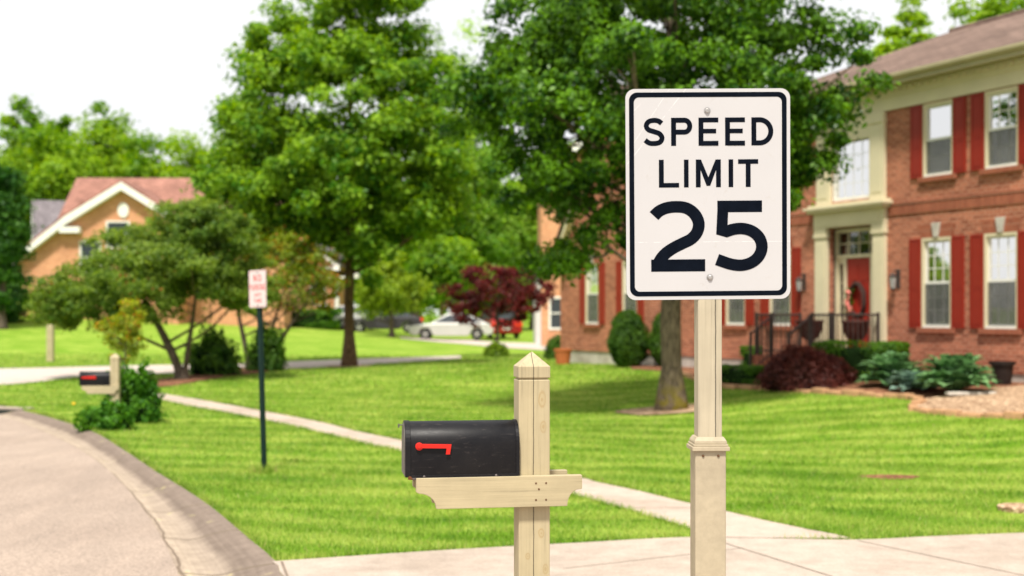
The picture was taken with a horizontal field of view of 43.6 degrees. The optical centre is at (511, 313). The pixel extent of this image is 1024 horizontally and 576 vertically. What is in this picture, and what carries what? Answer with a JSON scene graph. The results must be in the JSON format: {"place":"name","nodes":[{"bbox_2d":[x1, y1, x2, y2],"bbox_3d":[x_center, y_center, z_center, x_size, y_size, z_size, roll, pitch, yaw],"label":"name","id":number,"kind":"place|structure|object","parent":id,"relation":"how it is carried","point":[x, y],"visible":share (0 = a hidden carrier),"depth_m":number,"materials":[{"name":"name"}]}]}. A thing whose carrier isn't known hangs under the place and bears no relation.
{"place":"outdoors","nodes":[
{"label":"outdoors","id":0,"kind":"place"},
{"bbox_2d":[0,416,178,575],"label":"road","id":1,"kind":"structure","parent":0,"point":[67,509],"depth_m":12.42,"materials":[{"name":"concrete"}]},
{"bbox_2d":[0,406,282,575],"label":"curb","id":2,"kind":"structure","parent":1,"relation":"on","point":[199,536],"depth_m":12.32,"materials":[{"name":"concrete"}]},
{"bbox_2d":[0,407,34,413],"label":"storm drain","id":3,"kind":"object","parent":2,"relation":"in","point":[3,410],"visible":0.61,"depth_m":25.26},
{"bbox_2d":[0,355,460,384],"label":"road","id":4,"kind":"structure","parent":0,"point":[14,375],"depth_m":39.29,"materials":[{"name":"asphalt"}]},
{"bbox_2d":[333,305,368,328],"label":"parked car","id":5,"kind":"object","parent":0,"point":[342,317],"visible":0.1,"depth_m":77.11,"materials":[{"name":"white metal"}]},
{"bbox_2d":[400,336,545,349],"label":"driveway","id":6,"kind":"structure","parent":0,"point":[511,345],"depth_m":66.14,"materials":[{"name":"concrete"}]},
{"bbox_2d":[409,313,493,339],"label":"parked car","id":7,"kind":"object","parent":6,"relation":"on","point":[443,325],"visible":0.94,"depth_m":70.11,"materials":[{"name":"silver metal"}]},
{"bbox_2d":[158,393,847,537],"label":"sidewalk","id":8,"kind":"structure","parent":0,"point":[738,525],"depth_m":13.08,"materials":[{"name":"concrete"}]},
{"bbox_2d":[0,0,1019,315],"label":"sky","id":9,"kind":"structure","parent":0,"point":[157,61],"materials":[{"name":"white"}]},
{"bbox_2d":[0,315,1023,574],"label":"ground","id":10,"kind":"structure","parent":0,"point":[24,337],"depth_m":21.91,"materials":[{"name":"plant"}]},
{"bbox_2d":[0,153,30,202],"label":"tree","id":11,"kind":"object","parent":10,"relation":"on","point":[16,165],"visible":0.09,"depth_m":100.62,"materials":[{"name":"green plant"}]},
{"bbox_2d":[0,156,44,328],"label":"evergreen tree","id":12,"kind":"object","parent":10,"relation":"on","point":[15,228],"visible":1,"depth_m":61.58,"materials":[{"name":"green plant"}]},
{"bbox_2d":[5,280,39,322],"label":"evergreen shrub","id":13,"kind":"object","parent":10,"relation":"on","point":[15,314],"visible":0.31,"depth_m":65.42,"materials":[{"name":"green plant"}]},
{"bbox_2d":[0,93,46,185],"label":"tree","id":14,"kind":"object","parent":10,"relation":"on","point":[31,119],"visible":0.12,"depth_m":117.53,"materials":[{"name":"green plant"}]},
{"bbox_2d":[31,200,65,240],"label":"grey roofed house","id":15,"kind":"structure","parent":10,"relation":"on","point":[47,213],"depth_m":96.19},
{"bbox_2d":[46,325,54,361],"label":"wooden post","id":16,"kind":"object","parent":10,"relation":"on","point":[50,342],"visible":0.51,"depth_m":44.77,"materials":[{"name":"brown wood"}]},
{"bbox_2d":[32,114,73,165],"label":"tree","id":17,"kind":"object","parent":10,"relation":"on","point":[66,121],"visible":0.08,"depth_m":117.92,"materials":[{"name":"green plant"}]},
{"bbox_2d":[9,121,118,243],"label":"tree","id":18,"kind":"object","parent":10,"relation":"on","point":[55,174],"visible":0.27,"depth_m":102.21,"materials":[{"name":"green plant"}]},
{"bbox_2d":[79,353,119,406],"bbox_3d":[-6.951,1.310,21.579,0.681,1.281,0.226,0,0,-4],"label":"mailbox","id":19,"kind":"object","parent":10,"relation":"on","point":[99,382],"visible":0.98,"depth_m":21.49,"materials":[{"name":"brown wood"}]},
{"bbox_2d":[62,100,143,177],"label":"tree","id":20,"kind":"object","parent":10,"relation":"on","point":[107,131],"visible":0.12,"depth_m":110.86,"materials":[{"name":"green plant"}]},
{"bbox_2d":[68,396,139,432],"bbox_3d":[-6.655,1.631,20.881,1.186,0.624,0.631,0,0,0],"label":"ground vine","id":21,"kind":"object","parent":10,"relation":"on","point":[108,415],"visible":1,"depth_m":20.75,"materials":[{"name":"green plant"}]},
{"bbox_2d":[92,297,151,368],"bbox_3d":[-7.465,0.827,24.487,1.072,2.306,0.914,0,0,0],"label":"young tree","id":22,"kind":"object","parent":10,"relation":"on","point":[128,330],"visible":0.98,"depth_m":24.44,"materials":[{"name":"green plant"}]},
{"bbox_2d":[99,356,168,423],"bbox_3d":[-6.579,1.333,22.233,1.160,1.215,0.760,0,0,0],"label":"bush","id":23,"kind":"object","parent":10,"relation":"on","point":[139,392],"visible":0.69,"depth_m":22.05,"materials":[{"name":"green plant"}]},
{"bbox_2d":[109,126,186,177],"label":"tree","id":24,"kind":"object","parent":10,"relation":"on","point":[138,165],"visible":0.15,"depth_m":106.87,"materials":[{"name":"green plant"}]},
{"bbox_2d":[19,178,306,328],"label":"brick house","id":25,"kind":"structure","parent":10,"relation":"on","point":[91,205],"depth_m":70.00,"materials":[{"name":"brown brick"}]},
{"bbox_2d":[79,241,100,272],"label":"window","id":26,"kind":"structure","parent":25,"relation":"in","point":[86,250],"depth_m":69.98,"materials":[{"name":"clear glass"}]},
{"bbox_2d":[106,221,129,247],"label":"window","id":27,"kind":"structure","parent":25,"relation":"in","point":[109,224],"depth_m":69.98,"materials":[{"name":"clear glass"}]},
{"bbox_2d":[147,128,211,177],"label":"tree","id":28,"kind":"object","parent":10,"relation":"on","point":[183,169],"visible":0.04,"depth_m":103.25,"materials":[{"name":"green plant"}]},
{"bbox_2d":[153,368,266,385],"bbox_3d":[-8.238,1.729,36.207,1.766,0.120,10.454,0,0,13],"label":"mulch bed","id":29,"kind":"object","parent":10,"relation":"on","point":[170,381],"visible":0.46,"depth_m":34.14,"materials":[{"name":"soil"}]},
{"bbox_2d":[18,194,293,379],"bbox_3d":[-9.306,-0.621,33.656,6.917,5.062,4.917,0,0,-21],"label":"crabapple tree","id":30,"kind":"object","parent":29,"relation":"on","point":[205,252],"visible":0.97,"depth_m":33.11,"materials":[{"name":"green plant"}]},
{"bbox_2d":[181,324,243,375],"bbox_3d":[-8.379,1.032,36.043,1.753,1.515,1.610,0,0,0],"label":"dark shrub","id":31,"kind":"object","parent":29,"relation":"on","point":[211,354],"visible":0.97,"depth_m":35.71,"materials":[{"name":"green plant"}]},
{"bbox_2d":[243,321,289,371],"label":"dark shrub","id":32,"kind":"object","parent":29,"relation":"on","point":[275,359],"visible":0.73,"depth_m":37.76,"materials":[{"name":"green plant"}]},
{"bbox_2d":[210,222,350,369],"bbox_3d":[-7.343,-0.484,38.130,5.009,4.644,4.448,0,0,0],"label":"crabapple tree","id":33,"kind":"object","parent":29,"relation":"on","point":[278,252],"visible":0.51,"depth_m":38.14,"materials":[{"name":"green plant"}]},
{"bbox_2d":[204,117,274,161],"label":"tree","id":34,"kind":"object","parent":10,"relation":"on","point":[205,133],"visible":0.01,"depth_m":104.62,"materials":[{"name":"green plant"}]},
{"bbox_2d":[249,270,266,468],"bbox_3d":[-3.002,0.739,15.259,0.315,2.522,0.100,0,0,35],"label":"no parking sign","id":35,"kind":"object","parent":10,"relation":"on","point":[257,291],"visible":1,"depth_m":15.25,"materials":[{"name":"metal"}]},
{"bbox_2d":[291,308,342,328],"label":"hedge","id":36,"kind":"object","parent":10,"relation":"on","point":[321,319],"visible":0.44,"depth_m":74.89,"materials":[{"name":"green plant"}]},
{"bbox_2d":[307,245,359,325],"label":"white trimmed house","id":37,"kind":"structure","parent":10,"relation":"on","point":[338,301],"depth_m":84.00,"materials":[{"name":"brick"}]},
{"bbox_2d":[179,0,488,365],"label":"shade tree","id":38,"kind":"object","parent":10,"relation":"on","point":[369,187],"visible":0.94,"depth_m":39.25,"materials":[{"name":"green plant"}]},
{"bbox_2d":[328,365,372,366],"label":"ring","id":39,"kind":"object","parent":10,"relation":"on","point":[348,366],"visible":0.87,"depth_m":40.28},
{"bbox_2d":[334,218,411,297],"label":"tree","id":40,"kind":"object","parent":10,"relation":"on","point":[361,273],"visible":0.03,"depth_m":105.15,"materials":[{"name":"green plant"}]},
{"bbox_2d":[354,311,422,332],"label":"parked car","id":41,"kind":"object","parent":10,"relation":"on","point":[363,324],"visible":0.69,"depth_m":75.16,"materials":[{"name":"grey metal"}]},
{"bbox_2d":[354,141,427,317],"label":"tree","id":42,"kind":"object","parent":10,"relation":"on","point":[403,256],"visible":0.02,"depth_m":98.36,"materials":[{"name":"green plant"}]},
{"bbox_2d":[354,251,436,337],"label":"weeping tree","id":43,"kind":"object","parent":10,"relation":"on","point":[397,292],"visible":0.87,"depth_m":69.48,"materials":[{"name":"green plant"}]},
{"bbox_2d":[354,298,530,323],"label":"wood","id":44,"kind":"object","parent":10,"relation":"on","point":[430,318],"depth_m":126.31,"materials":[{"name":"green plant"}]},
{"bbox_2d":[404,233,489,316],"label":"tree","id":45,"kind":"object","parent":10,"relation":"on","point":[440,262],"visible":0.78,"depth_m":82.38,"materials":[{"name":"green plant"}]},
{"bbox_2d":[411,10,523,313],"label":"tree","id":46,"kind":"object","parent":10,"relation":"on","point":[486,238],"visible":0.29,"depth_m":90.76,"materials":[{"name":"green plant"}]},
{"bbox_2d":[441,207,537,314],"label":"tree","id":47,"kind":"object","parent":10,"relation":"on","point":[515,225],"visible":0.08,"depth_m":94.42,"materials":[{"name":"green plant"}]},
{"bbox_2d":[398,352,581,575],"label":"mailbox","id":48,"kind":"object","parent":10,"relation":"on","point":[456,464],"visible":1,"depth_m":5.61,"materials":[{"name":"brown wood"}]},
{"bbox_2d":[398,420,410,477],"bbox_3d":[-0.478,0.589,5.630,0.048,0.240,0.203,0,0,-9],"label":"door","id":49,"kind":"structure","parent":48,"relation":"in","point":[406,435],"depth_m":5.54,"materials":[{"name":"black metal"}]},
{"bbox_2d":[432,262,558,342],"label":"red maple","id":50,"kind":"object","parent":10,"relation":"on","point":[514,298],"visible":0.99,"depth_m":49.85,"materials":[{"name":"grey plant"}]},
{"bbox_2d":[482,341,509,356],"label":"shrub","id":51,"kind":"object","parent":10,"relation":"on","point":[495,349],"visible":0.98,"depth_m":49.28,"materials":[{"name":"green plant"}]},
{"bbox_2d":[474,308,522,337],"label":"parked car","id":52,"kind":"object","parent":10,"relation":"on","point":[513,331],"visible":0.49,"depth_m":72.77,"materials":[{"name":"red metal"}]},
{"bbox_2d":[504,161,537,329],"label":"tree","id":53,"kind":"object","parent":10,"relation":"on","point":[528,205],"visible":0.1,"depth_m":96.26,"materials":[{"name":"green plant"}]},
{"bbox_2d":[543,334,560,359],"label":"shrub","id":54,"kind":"object","parent":10,"relation":"on","point":[553,342],"visible":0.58,"depth_m":45.88,"materials":[{"name":"green plant"}]},
{"bbox_2d":[533,142,581,345],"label":"neighbour house","id":55,"kind":"structure","parent":10,"relation":"on","point":[546,324],"depth_m":62.00,"materials":[{"name":"brick"}]},
{"bbox_2d":[549,297,560,329],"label":"window","id":56,"kind":"structure","parent":55,"relation":"in","point":[554,312],"depth_m":61.99,"materials":[{"name":"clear glass"}]},
{"bbox_2d":[554,349,571,364],"bbox_3d":[1.549,1.309,38.927,0.560,0.480,0.560,0,0,0],"label":"flower pot","id":57,"kind":"object","parent":10,"relation":"on","point":[562,356],"visible":0.95,"depth_m":38.73,"materials":[{"name":"ceramic"}]},
{"bbox_2d":[606,310,649,367],"bbox_3d":[3.222,0.697,35.413,1.236,1.628,1.143,0,0,0],"label":"evergreen bush","id":58,"kind":"object","parent":10,"relation":"on","point":[627,340],"visible":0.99,"depth_m":35.03,"materials":[{"name":"green plant"}]},
{"bbox_2d":[647,313,660,365],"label":"evergreen bush","id":59,"kind":"object","parent":10,"relation":"on","point":[654,344],"visible":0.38,"depth_m":34.70,"materials":[{"name":"green plant"}]},
{"bbox_2d":[615,404,693,414],"bbox_3d":[2.856,1.768,23.802,1.850,0.145,1.300,0,0,0],"label":"tree ring","id":60,"kind":"object","parent":10,"relation":"on","point":[646,411],"visible":0.61,"depth_m":23.66,"materials":[{"name":"soil"}]},
{"bbox_2d":[428,0,901,410],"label":"shade tree","id":61,"kind":"object","parent":10,"relation":"on","point":[542,68],"visible":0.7,"depth_m":22.68,"materials":[{"name":"green plant"}]},
{"bbox_2d":[625,88,789,575],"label":"speed limit sign","id":62,"kind":"object","parent":10,"relation":"on","point":[707,201],"visible":1,"depth_m":4.70,"materials":[{"name":"white metal"}]},
{"bbox_2d":[723,384,738,389],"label":"edging stone","id":63,"kind":"object","parent":10,"relation":"on","point":[731,386],"visible":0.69,"depth_m":26.44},
{"bbox_2d":[738,384,755,389],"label":"edging stone","id":64,"kind":"object","parent":10,"relation":"on","point":[743,386],"visible":0.7,"depth_m":26.09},
{"bbox_2d":[556,9,1023,382],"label":"brick house","id":65,"kind":"structure","parent":10,"relation":"on","point":[913,225],"depth_m":26.82,"materials":[{"name":"brick"}]},
{"bbox_2d":[582,263,600,327],"bbox_3d":[2.574,-0.598,38.903,0.430,2.045,1.040,0,0,-26],"label":"window","id":66,"kind":"structure","parent":65,"relation":"in","point":[591,285],"depth_m":38.95,"materials":[{"name":"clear glass"}]},
{"bbox_2d":[622,261,636,313],"bbox_3d":[3.436,-0.600,36.866,0.130,1.836,0.836,0,0,-26],"label":"window","id":67,"kind":"structure","parent":65,"relation":"in","point":[627,303],"depth_m":37.16,"materials":[{"name":"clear glass"}]},
{"bbox_2d":[722,299,747,329],"bbox_3d":[5.653,-0.577,32.234,0.170,1.943,1.040,0,0,-26],"label":"window","id":68,"kind":"structure","parent":65,"relation":"in","point":[735,308],"depth_m":32.25,"materials":[{"name":"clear glass"}]},
{"bbox_2d":[767,248,793,329],"bbox_3d":[6.439,-0.577,30.606,0.170,1.943,1.040,0,0,-26],"label":"window","id":69,"kind":"structure","parent":65,"relation":"in","point":[778,306],"depth_m":30.55,"materials":[{"name":"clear glass"}]},
{"bbox_2d":[796,320,823,347],"bbox_3d":[6.674,0.545,28.657,0.620,0.798,0.620,0,0,0],"label":"urn planter","id":70,"kind":"object","parent":65,"relation":"on","point":[798,322],"visible":0.36,"depth_m":28.47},
{"bbox_2d":[833,137,868,201],"bbox_3d":[7.573,-3.210,28.353,0.114,1.380,1.270,0,0,-26],"label":"window","id":71,"kind":"structure","parent":65,"relation":"in","point":[855,185],"depth_m":28.33,"materials":[{"name":"white glass"}]},
{"bbox_2d":[841,320,869,346],"bbox_3d":[7.406,0.545,27.601,0.620,0.798,0.620,0,0,0],"label":"urn planter","id":72,"kind":"object","parent":65,"relation":"on","point":[855,329],"visible":0.5,"depth_m":27.39,"materials":[{"name":"metal"}]},
{"bbox_2d":[846,257,869,346],"bbox_3d":[7.699,-0.154,28.413,0.114,2.168,0.800,0,0,-26],"label":"door","id":73,"kind":"structure","parent":65,"relation":"in","point":[858,269],"depth_m":28.41,"materials":[{"name":"wood"}]},
{"bbox_2d":[843,282,865,317],"bbox_3d":[7.580,-0.301,28.437,0.198,0.817,0.688,0,0,-26],"label":"wreath","id":74,"kind":"object","parent":73,"relation":"attached to","point":[848,301],"visible":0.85,"depth_m":28.46,"materials":[{"name":"plant"}]},
{"bbox_2d":[916,236,955,332],"bbox_3d":[8.767,-0.627,26.081,0.430,2.045,1.040,0,0,-26],"label":"window","id":75,"kind":"structure","parent":65,"relation":"in","point":[935,252],"depth_m":26.08,"materials":[{"name":"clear glass"}]},
{"bbox_2d":[917,99,956,182],"bbox_3d":[8.784,-3.548,26.045,0.430,1.705,1.040,0,0,-26],"label":"window","id":76,"kind":"structure","parent":65,"relation":"in","point":[937,116],"depth_m":26.04,"materials":[{"name":"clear glass"}]},
{"bbox_2d":[978,232,1022,334],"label":"window","id":77,"kind":"structure","parent":65,"relation":"in","point":[1000,249],"depth_m":24.56,"materials":[{"name":"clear glass"}]},
{"bbox_2d":[979,86,1022,174],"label":"window","id":78,"kind":"structure","parent":65,"relation":"in","point":[1001,105],"depth_m":24.54,"materials":[{"name":"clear glass"}]},
{"bbox_2d":[800,389,811,393],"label":"edging stone","id":79,"kind":"object","parent":10,"relation":"on","point":[805,391],"visible":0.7,"depth_m":24.43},
{"bbox_2d":[812,387,828,393],"bbox_3d":[5.832,1.478,24.202,0.166,0.147,0.342,0,0,-28],"label":"edging stone","id":80,"kind":"object","parent":10,"relation":"on","point":[818,390],"visible":0.7,"depth_m":24.11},
{"bbox_2d":[631,365,1023,398],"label":"house bed","id":81,"kind":"object","parent":10,"relation":"on","point":[878,387],"visible":0.25,"depth_m":23.74,"materials":[{"name":"soil"}]},
{"bbox_2d":[722,363,763,384],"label":"boxwood hedge","id":82,"kind":"object","parent":81,"relation":"on","point":[737,374],"visible":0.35,"depth_m":26.85,"materials":[{"name":"green plant"}]},
{"bbox_2d":[738,345,760,368],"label":"boxwood hedge","id":83,"kind":"object","parent":81,"relation":"on","point":[744,352],"visible":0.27,"depth_m":31.57,"materials":[{"name":"green plant"}]},
{"bbox_2d":[753,343,857,391],"bbox_3d":[5.808,1.040,25.232,1.869,0.934,1.640,0,0,29],"label":"barberry bush","id":84,"kind":"object","parent":81,"relation":"on","point":[788,368],"visible":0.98,"depth_m":24.80,"materials":[{"name":"brown plant"}]},
{"bbox_2d":[811,340,910,381],"bbox_3d":[7.035,0.959,25.811,1.839,0.877,0.992,0,0,38],"label":"boxwood hedge","id":85,"kind":"object","parent":81,"relation":"on","point":[853,356],"visible":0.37,"depth_m":25.48,"materials":[{"name":"green plant"}]},
{"bbox_2d":[855,351,927,385],"bbox_3d":[7.210,1.028,24.218,1.449,0.631,1.425,0,0,0],"label":"hosta","id":86,"kind":"object","parent":81,"relation":"on","point":[886,364],"visible":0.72,"depth_m":24.02,"materials":[{"name":"green plant"}]},
{"bbox_2d":[886,370,937,390],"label":"hosta","id":87,"kind":"object","parent":81,"relation":"on","point":[904,379],"visible":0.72,"depth_m":23.00,"materials":[{"name":"green plant"}]},
{"bbox_2d":[911,353,1001,391],"bbox_3d":[7.759,1.021,22.322,1.472,0.694,1.581,0,0,0],"label":"hosta","id":88,"kind":"object","parent":81,"relation":"on","point":[956,372],"visible":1,"depth_m":22.07,"materials":[{"name":"green plant"}]},
{"bbox_2d":[917,385,1023,412],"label":"tan mulch","id":89,"kind":"object","parent":81,"relation":"on","point":[1007,398],"visible":0.92,"depth_m":20.96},
{"bbox_2d":[945,391,996,395],"bbox_3d":[7.810,1.361,21.797,0.840,0.060,0.180,0,0,-3],"label":"flat stone","id":90,"kind":"object","parent":89,"relation":"on","point":[968,393],"visible":0.85,"depth_m":21.71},
{"bbox_2d":[988,361,1015,384],"bbox_3d":[9.005,1.088,23.511,0.480,0.420,0.480,0,0,0],"label":"flower pot","id":91,"kind":"object","parent":81,"relation":"on","point":[1002,371],"visible":0.99,"depth_m":23.36,"materials":[{"name":"ceramic"}]},
{"bbox_2d":[825,390,840,394],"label":"edging stone","id":92,"kind":"object","parent":10,"relation":"on","point":[831,392],"visible":0.64,"depth_m":23.84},
{"bbox_2d":[841,389,863,395],"bbox_3d":[6.266,1.468,23.517,0.205,0.147,0.408,0,0,-31],"label":"edging stone","id":93,"kind":"object","parent":10,"relation":"on","point":[852,392],"visible":0.67,"depth_m":23.43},
{"bbox_2d":[861,391,875,396],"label":"edging stone","id":94,"kind":"object","parent":10,"relation":"on","point":[865,393],"visible":0.7,"depth_m":23.16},
{"bbox_2d":[871,393,882,397],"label":"edging stone","id":95,"kind":"object","parent":10,"relation":"on","point":[878,395],"visible":0.62,"depth_m":22.91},
{"bbox_2d":[860,474,919,478],"bbox_3d":[4.394,1.892,14.844,0.728,0.001,0.433,0,0,0],"label":"bare patch","id":96,"kind":"object","parent":10,"relation":"on","point":[887,476],"visible":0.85,"depth_m":14.87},
{"bbox_2d":[883,392,897,398],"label":"edging stone","id":97,"kind":"object","parent":10,"relation":"on","point":[891,395],"visible":0.57,"depth_m":22.64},
{"bbox_2d":[897,393,914,399],"bbox_3d":[6.896,1.461,22.415,0.201,0.140,0.254,0,0,-23],"label":"edging stone","id":98,"kind":"object","parent":10,"relation":"on","point":[901,395],"visible":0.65,"depth_m":22.36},
{"bbox_2d":[871,0,941,57],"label":"tree","id":99,"kind":"object","parent":10,"relation":"on","point":[918,18],"visible":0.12,"depth_m":47.96,"materials":[{"name":"green plant"}]},
{"bbox_2d":[908,404,917,411],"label":"edging stone","id":100,"kind":"object","parent":10,"relation":"on","point":[911,407],"visible":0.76,"depth_m":20.92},
{"bbox_2d":[907,395,923,400],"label":"edging stone","id":101,"kind":"object","parent":10,"relation":"on","point":[911,397],"visible":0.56,"depth_m":22.04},
{"bbox_2d":[910,400,926,403],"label":"edging stone","id":102,"kind":"object","parent":10,"relation":"on","point":[917,401],"visible":0.54,"depth_m":21.32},
{"bbox_2d":[914,407,930,413],"bbox_3d":[6.647,1.581,20.667,0.158,0.118,0.418,0,0,-13],"label":"edging stone","id":103,"kind":"object","parent":10,"relation":"on","point":[924,410],"visible":0.64,"depth_m":20.59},
{"bbox_2d":[930,409,947,414],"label":"edging stone","id":104,"kind":"object","parent":10,"relation":"on","point":[936,411],"visible":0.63,"depth_m":20.25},
{"bbox_2d":[944,409,961,416],"bbox_3d":[6.921,1.573,20.072,0.174,0.136,0.258,0,0,-27],"label":"edging stone","id":105,"kind":"object","parent":10,"relation":"on","point":[952,412],"visible":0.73,"depth_m":20.01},
{"bbox_2d":[958,412,983,417],"bbox_3d":[7.106,1.581,19.773,0.222,0.108,0.403,0,0,-34],"label":"edging stone","id":106,"kind":"object","parent":10,"relation":"on","point":[968,414],"visible":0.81,"depth_m":19.70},
{"bbox_2d":[942,0,1023,28],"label":"tree","id":107,"kind":"object","parent":10,"relation":"on","point":[991,8],"visible":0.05,"depth_m":46.53,"materials":[{"name":"green plant"}]},
{"bbox_2d":[984,412,1003,418],"bbox_3d":[7.346,1.566,19.476,0.299,0.120,0.145,0,0,45],"label":"edging stone","id":108,"kind":"object","parent":10,"relation":"on","point":[995,414],"visible":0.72,"depth_m":19.42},
{"bbox_2d":[997,503,1023,513],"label":"stone","id":109,"kind":"object","parent":10,"relation":"on","point":[1018,508],"visible":0.98,"depth_m":12.27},
{"bbox_2d":[1004,411,1023,419],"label":"edging stone","id":110,"kind":"object","parent":10,"relation":"on","point":[1013,415],"visible":0.76,"depth_m":19.14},
{"bbox_2d":[273,532,1023,575],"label":"driveway","id":111,"kind":"structure","parent":0,"point":[1004,552],"depth_m":9.86,"materials":[{"name":"concrete"}]},
{"bbox_2d":[726,543,830,575],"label":"driveway joint","id":112,"kind":"object","parent":111,"relation":"on","point":[781,560],"visible":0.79,"depth_m":9.80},
{"bbox_2d":[858,540,1021,574],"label":"driveway joint","id":113,"kind":"object","parent":111,"relation":"on","point":[940,557],"visible":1,"depth_m":9.90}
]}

